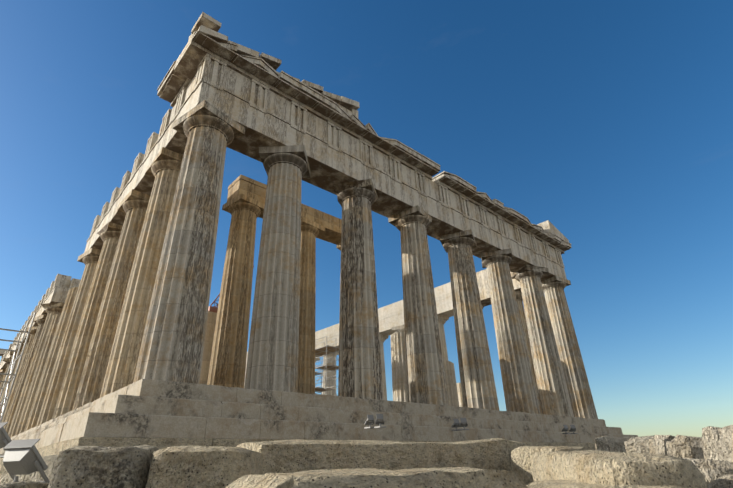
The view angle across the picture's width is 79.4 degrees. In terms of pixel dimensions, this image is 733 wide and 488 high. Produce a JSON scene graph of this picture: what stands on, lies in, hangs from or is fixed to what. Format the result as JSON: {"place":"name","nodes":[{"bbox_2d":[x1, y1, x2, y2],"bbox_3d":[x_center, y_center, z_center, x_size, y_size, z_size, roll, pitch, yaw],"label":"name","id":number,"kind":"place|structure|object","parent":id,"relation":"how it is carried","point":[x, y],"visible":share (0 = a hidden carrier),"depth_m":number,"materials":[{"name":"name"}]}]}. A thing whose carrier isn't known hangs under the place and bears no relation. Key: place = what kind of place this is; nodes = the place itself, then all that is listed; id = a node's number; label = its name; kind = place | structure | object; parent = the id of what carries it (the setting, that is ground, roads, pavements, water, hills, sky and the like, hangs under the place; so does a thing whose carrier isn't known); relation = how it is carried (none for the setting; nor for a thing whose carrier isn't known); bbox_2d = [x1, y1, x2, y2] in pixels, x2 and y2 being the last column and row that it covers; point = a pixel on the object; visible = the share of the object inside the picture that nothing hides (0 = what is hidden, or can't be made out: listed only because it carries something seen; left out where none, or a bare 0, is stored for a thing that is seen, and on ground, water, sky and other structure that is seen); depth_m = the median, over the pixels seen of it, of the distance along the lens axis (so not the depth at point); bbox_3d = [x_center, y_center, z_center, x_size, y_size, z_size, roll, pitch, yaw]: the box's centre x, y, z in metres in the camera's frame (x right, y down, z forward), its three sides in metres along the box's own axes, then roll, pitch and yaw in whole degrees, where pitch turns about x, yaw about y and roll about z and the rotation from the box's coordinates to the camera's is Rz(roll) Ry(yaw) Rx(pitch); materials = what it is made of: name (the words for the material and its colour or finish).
{"place":"outdoors","nodes":[
{"label":"outdoors","id":0,"kind":"place"},
{"bbox_2d":[0,0,732,436],"label":"sky","id":1,"kind":"structure","parent":0,"point":[609,123],"materials":[{"name":"blue"}]},
{"bbox_2d":[595,436,630,451],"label":"stone block","id":2,"kind":"structure","parent":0,"point":[609,443],"depth_m":11.77,"materials":[{"name":"grey stone"}]},
{"bbox_2d":[624,436,653,452],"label":"stone block","id":3,"kind":"structure","parent":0,"point":[636,444],"depth_m":9.98,"materials":[{"name":"beige stone"}]},
{"bbox_2d":[649,435,675,454],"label":"stone block","id":4,"kind":"structure","parent":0,"point":[657,444],"depth_m":8.99,"materials":[{"name":"beige stone"}]},
{"bbox_2d":[666,435,703,458],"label":"stone block","id":5,"kind":"structure","parent":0,"point":[681,446],"depth_m":7.61,"materials":[{"name":"beige stone"}]},
{"bbox_2d":[684,458,732,484],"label":"rock","id":6,"kind":"object","parent":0,"point":[711,470],"visible":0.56,"depth_m":5.41,"materials":[{"name":"beige stone"}]},
{"bbox_2d":[701,426,719,460],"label":"stone block","id":7,"kind":"structure","parent":6,"relation":"on","point":[710,439],"depth_m":6.76,"materials":[{"name":"beige stone"}]},
{"bbox_2d":[716,425,732,461],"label":"stone block","id":8,"kind":"structure","parent":6,"relation":"on","point":[724,449],"depth_m":6.09,"materials":[{"name":"beige stone"}]},
{"bbox_2d":[708,474,732,487],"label":"rock","id":9,"kind":"object","parent":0,"point":[724,481],"visible":0.92,"depth_m":4.67,"materials":[{"name":"beige stone"}]},
{"label":"ground","id":10,"kind":"structure","parent":0,"visible":0},
{"bbox_2d":[0,422,11,457],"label":"floodlight","id":11,"kind":"object","parent":10,"relation":"on","point":[5,439],"visible":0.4,"depth_m":7.34,"materials":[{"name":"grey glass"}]},
{"bbox_2d":[0,311,35,422],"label":"scaffold","id":12,"kind":"object","parent":10,"relation":"on","point":[12,367],"visible":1,"depth_m":20.71,"materials":[{"name":"metal"}]},
{"bbox_2d":[0,480,48,487],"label":"rock","id":13,"kind":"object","parent":10,"relation":"on","point":[28,484],"depth_m":5.06,"materials":[{"name":"grey stone"}]},
{"bbox_2d":[145,445,262,487],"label":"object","id":14,"kind":"object","parent":10,"relation":"on","point":[188,466],"visible":0.92,"depth_m":4.95,"materials":[{"name":"stone"}]},
{"bbox_2d":[0,437,595,476],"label":"foundation courses","id":15,"kind":"object","parent":10,"relation":"on","point":[58,447],"visible":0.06,"depth_m":11.17,"materials":[{"name":"beige stone"}]},
{"bbox_2d":[0,412,637,454],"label":"stone step","id":16,"kind":"object","parent":15,"relation":"on","point":[92,424],"visible":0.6,"depth_m":12.85,"materials":[{"name":"stone"}]},
{"bbox_2d":[11,395,622,439],"bbox_3d":[-17.908,20.916,44.238,32.288,0.526,70.947,20,-34,-37],"label":"stone step","id":17,"kind":"object","parent":16,"relation":"on","point":[131,404],"visible":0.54,"depth_m":14.38,"materials":[{"name":"stone"}]},
{"bbox_2d":[11,379,605,438],"bbox_3d":[-17.924,20.438,44.477,30.888,0.555,69.545,20,-34,-37],"label":"stone step","id":18,"kind":"object","parent":17,"relation":"on","point":[167,389],"visible":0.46,"depth_m":16.01,"materials":[{"name":"stone"}]},
{"bbox_2d":[0,369,5,384],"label":"column","id":19,"kind":"structure","parent":18,"relation":"on","point":[2,371],"depth_m":59.20,"materials":[{"name":"stone"}]},
{"bbox_2d":[0,358,11,391],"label":"column","id":20,"kind":"structure","parent":18,"relation":"on","point":[7,361],"depth_m":53.50,"materials":[{"name":"stone"}]},
{"bbox_2d":[0,351,17,400],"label":"column","id":21,"kind":"structure","parent":18,"relation":"on","point":[11,353],"depth_m":50.55,"materials":[{"name":"stone"}]},
{"bbox_2d":[0,344,23,405],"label":"scaffolding","id":22,"kind":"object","parent":18,"relation":"on","point":[13,371],"visible":0.08,"depth_m":47.31,"materials":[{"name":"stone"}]},
{"bbox_2d":[0,274,80,369],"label":"entablature","id":23,"kind":"structure","parent":22,"relation":"on","point":[59,288],"depth_m":38.38,"materials":[{"name":"stone"}]},
{"bbox_2d":[0,335,30,418],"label":"column","id":24,"kind":"structure","parent":18,"relation":"on","point":[16,368],"depth_m":44.20,"materials":[{"name":"stone"}]},
{"bbox_2d":[1,325,37,426],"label":"column","id":25,"kind":"structure","parent":18,"relation":"on","point":[21,368],"depth_m":40.79,"materials":[{"name":"stone"}]},
{"bbox_2d":[4,314,46,433],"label":"column","id":26,"kind":"structure","parent":18,"relation":"on","point":[40,320],"depth_m":37.71,"materials":[{"name":"stone"}]},
{"bbox_2d":[8,302,64,437],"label":"column","id":27,"kind":"structure","parent":18,"relation":"on","point":[51,309],"depth_m":34.90,"materials":[{"name":"stone"}]},
{"bbox_2d":[14,314,60,435],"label":"column","id":28,"kind":"structure","parent":18,"relation":"on","point":[26,410],"depth_m":31.22,"materials":[{"name":"stone"}]},
{"bbox_2d":[24,287,77,431],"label":"column","id":29,"kind":"structure","parent":18,"relation":"on","point":[35,411],"depth_m":28.54,"materials":[{"name":"stone"}]},
{"bbox_2d":[36,248,100,425],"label":"column","id":30,"kind":"structure","parent":18,"relation":"on","point":[89,258],"depth_m":26.03,"materials":[{"name":"stone"}]},
{"bbox_2d":[52,222,122,418],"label":"column","id":31,"kind":"structure","parent":18,"relation":"on","point":[110,232],"depth_m":23.14,"materials":[{"name":"stone"}]},
{"bbox_2d":[72,189,149,410],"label":"column","id":32,"kind":"structure","parent":18,"relation":"on","point":[133,205],"depth_m":20.28,"materials":[{"name":"stone"}]},
{"bbox_2d":[84,132,158,251],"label":"entablature","id":33,"kind":"structure","parent":32,"relation":"on","point":[138,179],"depth_m":24.46,"materials":[{"name":"stone"}]},
{"bbox_2d":[100,147,183,397],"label":"column","id":34,"kind":"structure","parent":18,"relation":"on","point":[164,168],"depth_m":17.39,"materials":[{"name":"stone"}]},
{"bbox_2d":[150,54,206,164],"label":"entablature","id":35,"kind":"structure","parent":34,"relation":"on","point":[173,89],"depth_m":19.79,"materials":[{"name":"stone"}]},
{"bbox_2d":[133,100,244,383],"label":"column","id":36,"kind":"structure","parent":18,"relation":"on","point":[172,345],"depth_m":14.90,"materials":[{"name":"stone"}]},
{"bbox_2d":[244,145,310,391],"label":"column","id":37,"kind":"structure","parent":18,"relation":"on","point":[272,360],"depth_m":17.15,"materials":[{"name":"stone"}]},
{"bbox_2d":[322,351,338,395],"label":"column","id":38,"kind":"structure","parent":18,"relation":"on","point":[329,375],"depth_m":53.27,"materials":[{"name":"stone"}]},
{"bbox_2d":[332,179,382,399],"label":"column","id":39,"kind":"structure","parent":18,"relation":"on","point":[360,374],"depth_m":19.79,"materials":[{"name":"stone"}]},
{"bbox_2d":[379,334,387,399],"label":"column","id":40,"kind":"structure","parent":18,"relation":"on","point":[383,338],"depth_m":47.64,"materials":[{"name":"stone"}]},
{"bbox_2d":[392,325,404,332],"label":"column","id":41,"kind":"structure","parent":18,"relation":"on","point":[401,328],"depth_m":45.82,"materials":[{"name":"stone"}]},
{"bbox_2d":[315,282,453,356],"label":"architrave","id":42,"kind":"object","parent":41,"relation":"on","point":[390,316],"depth_m":47.28,"materials":[{"name":"stone"}]},
{"bbox_2d":[388,205,447,405],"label":"column","id":43,"kind":"structure","parent":18,"relation":"on","point":[426,382],"depth_m":22.45,"materials":[{"name":"stone"}]},
{"bbox_2d":[437,315,448,360],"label":"column","id":44,"kind":"structure","parent":18,"relation":"on","point":[442,319],"depth_m":42.53,"materials":[{"name":"stone"}]},
{"bbox_2d":[440,229,499,410],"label":"column","id":45,"kind":"structure","parent":18,"relation":"on","point":[478,386],"depth_m":25.09,"materials":[{"name":"stone"}]},
{"bbox_2d":[174,30,571,280],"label":"entablature","id":46,"kind":"structure","parent":45,"relation":"on","point":[263,102],"depth_m":22.36,"materials":[{"name":"stone"}]},
{"bbox_2d":[188,12,568,241],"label":"pediment fragments","id":47,"kind":"object","parent":46,"relation":"on","point":[207,25],"visible":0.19,"depth_m":19.96,"materials":[{"name":"stone"}]},
{"bbox_2d":[481,249,539,413],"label":"column","id":48,"kind":"structure","parent":18,"relation":"on","point":[520,395],"depth_m":27.74,"materials":[{"name":"stone"}]},
{"bbox_2d":[515,290,541,413],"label":"column","id":49,"kind":"structure","parent":18,"relation":"on","point":[518,294],"depth_m":35.87,"materials":[{"name":"stone"}]},
{"bbox_2d":[476,269,520,306],"bbox_3d":[12.722,3.035,39.232,2.540,3.320,9.371,20,-34,-37],"label":"architrave","id":50,"kind":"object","parent":49,"relation":"on","point":[483,284],"depth_m":39.50,"materials":[{"name":"stone"}]},
{"bbox_2d":[511,264,573,416],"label":"column","id":51,"kind":"structure","parent":18,"relation":"on","point":[552,389],"depth_m":30.39,"materials":[{"name":"stone"}]},
{"bbox_2d":[541,276,597,418],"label":"column","id":52,"kind":"structure","parent":18,"relation":"on","point":[577,384],"depth_m":32.68,"materials":[{"name":"stone"}]},
{"bbox_2d":[364,415,374,424],"bbox_3d":[0.077,4.212,10.570,0.218,0.166,0.182,8,-52,-19],"label":"floodlight","id":53,"kind":"object","parent":10,"relation":"on","point":[370,420],"visible":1,"depth_m":10.52,"materials":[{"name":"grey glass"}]},
{"bbox_2d":[225,467,527,487],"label":"block","id":54,"kind":"structure","parent":10,"relation":"on","point":[456,477],"depth_m":3.40,"materials":[{"name":"stone"}]},
{"bbox_2d":[375,414,384,424],"bbox_3d":[0.314,4.162,10.478,0.218,0.166,0.182,0,-55,-4],"label":"floodlight","id":55,"kind":"object","parent":10,"relation":"on","point":[379,418],"visible":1,"depth_m":10.42,"materials":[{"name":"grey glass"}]},
{"bbox_2d":[235,438,527,473],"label":"block","id":56,"kind":"structure","parent":10,"relation":"on","point":[289,456],"depth_m":7.39,"materials":[{"name":"stone"}]},
{"bbox_2d":[451,419,459,427],"bbox_3d":[2.472,4.980,12.264,0.218,0.166,0.182,8,-52,-19],"label":"floodlight","id":57,"kind":"object","parent":10,"relation":"on","point":[456,423],"visible":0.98,"depth_m":12.22,"materials":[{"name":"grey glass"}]},
{"bbox_2d":[459,418,467,426],"bbox_3d":[2.658,4.907,12.122,0.218,0.166,0.182,0,-55,-4],"label":"floodlight","id":58,"kind":"object","parent":10,"relation":"on","point":[463,422],"visible":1,"depth_m":12.07,"materials":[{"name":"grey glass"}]},
{"bbox_2d":[511,446,584,484],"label":"stone block","id":59,"kind":"structure","parent":10,"relation":"on","point":[521,469],"depth_m":7.88,"materials":[{"name":"stone"}]},
{"bbox_2d":[562,425,567,431],"bbox_3d":[7.112,6.612,15.839,0.218,0.166,0.182,8,-52,-19],"label":"floodlight","id":60,"kind":"object","parent":10,"relation":"on","point":[565,428],"visible":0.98,"depth_m":15.79,"materials":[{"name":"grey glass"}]},
{"bbox_2d":[569,425,575,431],"bbox_3d":[7.433,6.660,15.944,0.218,0.166,0.182,0,-55,-4],"label":"floodlight","id":61,"kind":"object","parent":10,"relation":"on","point":[572,428],"visible":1,"depth_m":15.90,"materials":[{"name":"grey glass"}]},
{"bbox_2d":[526,479,683,487],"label":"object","id":62,"kind":"structure","parent":10,"relation":"on","point":[561,483],"depth_m":4.41,"materials":[{"name":"stone"}]},
{"bbox_2d":[530,450,707,487],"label":"stone block","id":63,"kind":"structure","parent":62,"relation":"on","point":[599,467],"depth_m":4.25,"materials":[{"name":"stone"}]},
{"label":"cella","id":64,"kind":"object","parent":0,"visible":0},
{"bbox_2d":[208,266,253,312],"bbox_3d":[-10.189,6.308,30.836,2.754,10.747,3.452,20,-34,-37],"label":"crane","id":65,"kind":"object","parent":64,"relation":"on","point":[212,309],"visible":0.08,"depth_m":30.88,"materials":[{"name":"paint"}]},
{"bbox_2d":[207,194,264,387],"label":"column","id":66,"kind":"structure","parent":64,"relation":"on","point":[227,367],"depth_m":21.57,"materials":[{"name":"stone"}]},
{"bbox_2d":[297,217,324,393],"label":"column","id":67,"kind":"structure","parent":64,"relation":"on","point":[311,231],"depth_m":24.16,"materials":[{"name":"stone"}]},
{"bbox_2d":[227,175,341,243],"bbox_3d":[-3.799,-1.637,27.266,9.582,1.330,1.514,20,-34,-37],"label":"architrave","id":68,"kind":"object","parent":67,"relation":"on","point":[255,190],"visible":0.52,"depth_m":26.41,"materials":[{"name":"stone"}]},
{"bbox_2d":[315,336,338,395],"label":"scaffold","id":69,"kind":"object","parent":64,"relation":"on","point":[322,373],"visible":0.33,"depth_m":45.56,"materials":[{"name":"metal"}]},
{"bbox_2d":[315,345,338,391],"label":"scaffold inner planks","id":70,"kind":"object","parent":69,"relation":"attached to","point":[328,352],"visible":0.27,"depth_m":46.01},
{"bbox_2d":[199,311,462,406],"bbox_3d":[-0.566,8.551,28.609,21.857,4.215,1.563,20,-34,-37],"label":"pronaos antae","id":71,"kind":"object","parent":64,"relation":"on","point":[209,333],"visible":0.06,"depth_m":22.02,"materials":[{"name":"stone"}]},
{"bbox_2d":[390,332,407,401],"bbox_3d":[2.420,8.095,28.417,1.650,4.675,1.650,-5,-27,6],"label":"column","id":72,"kind":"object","parent":64,"relation":"on","point":[399,371],"visible":0.5,"depth_m":27.91,"materials":[{"name":"stone"}]},
{"bbox_2d":[443,361,458,406],"bbox_3d":[5.420,9.845,30.524,1.650,3.250,1.650,19,-33,-35],"label":"column","id":73,"kind":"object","parent":64,"relation":"on","point":[451,384],"visible":0.38,"depth_m":29.98,"materials":[{"name":"stone"}]},
{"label":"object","id":74,"kind":"structure","parent":0,"visible":0},
{"bbox_2d":[3,439,49,482],"bbox_3d":[-4.398,2.849,5.721,0.530,0.272,0.552,-9,-71,14],"label":"floodlight","id":75,"kind":"object","parent":74,"relation":"on","point":[22,457],"visible":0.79,"depth_m":5.61,"materials":[{"name":"grey metal"}]},
{"bbox_2d":[0,455,57,483],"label":"block","id":76,"kind":"structure","parent":74,"relation":"on","point":[49,460],"depth_m":6.25,"materials":[{"name":"grey stone"}]},
{"bbox_2d":[48,445,158,487],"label":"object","id":77,"kind":"object","parent":74,"relation":"on","point":[98,467],"visible":0.88,"depth_m":4.82,"materials":[{"name":"grey stone"}]}
]}

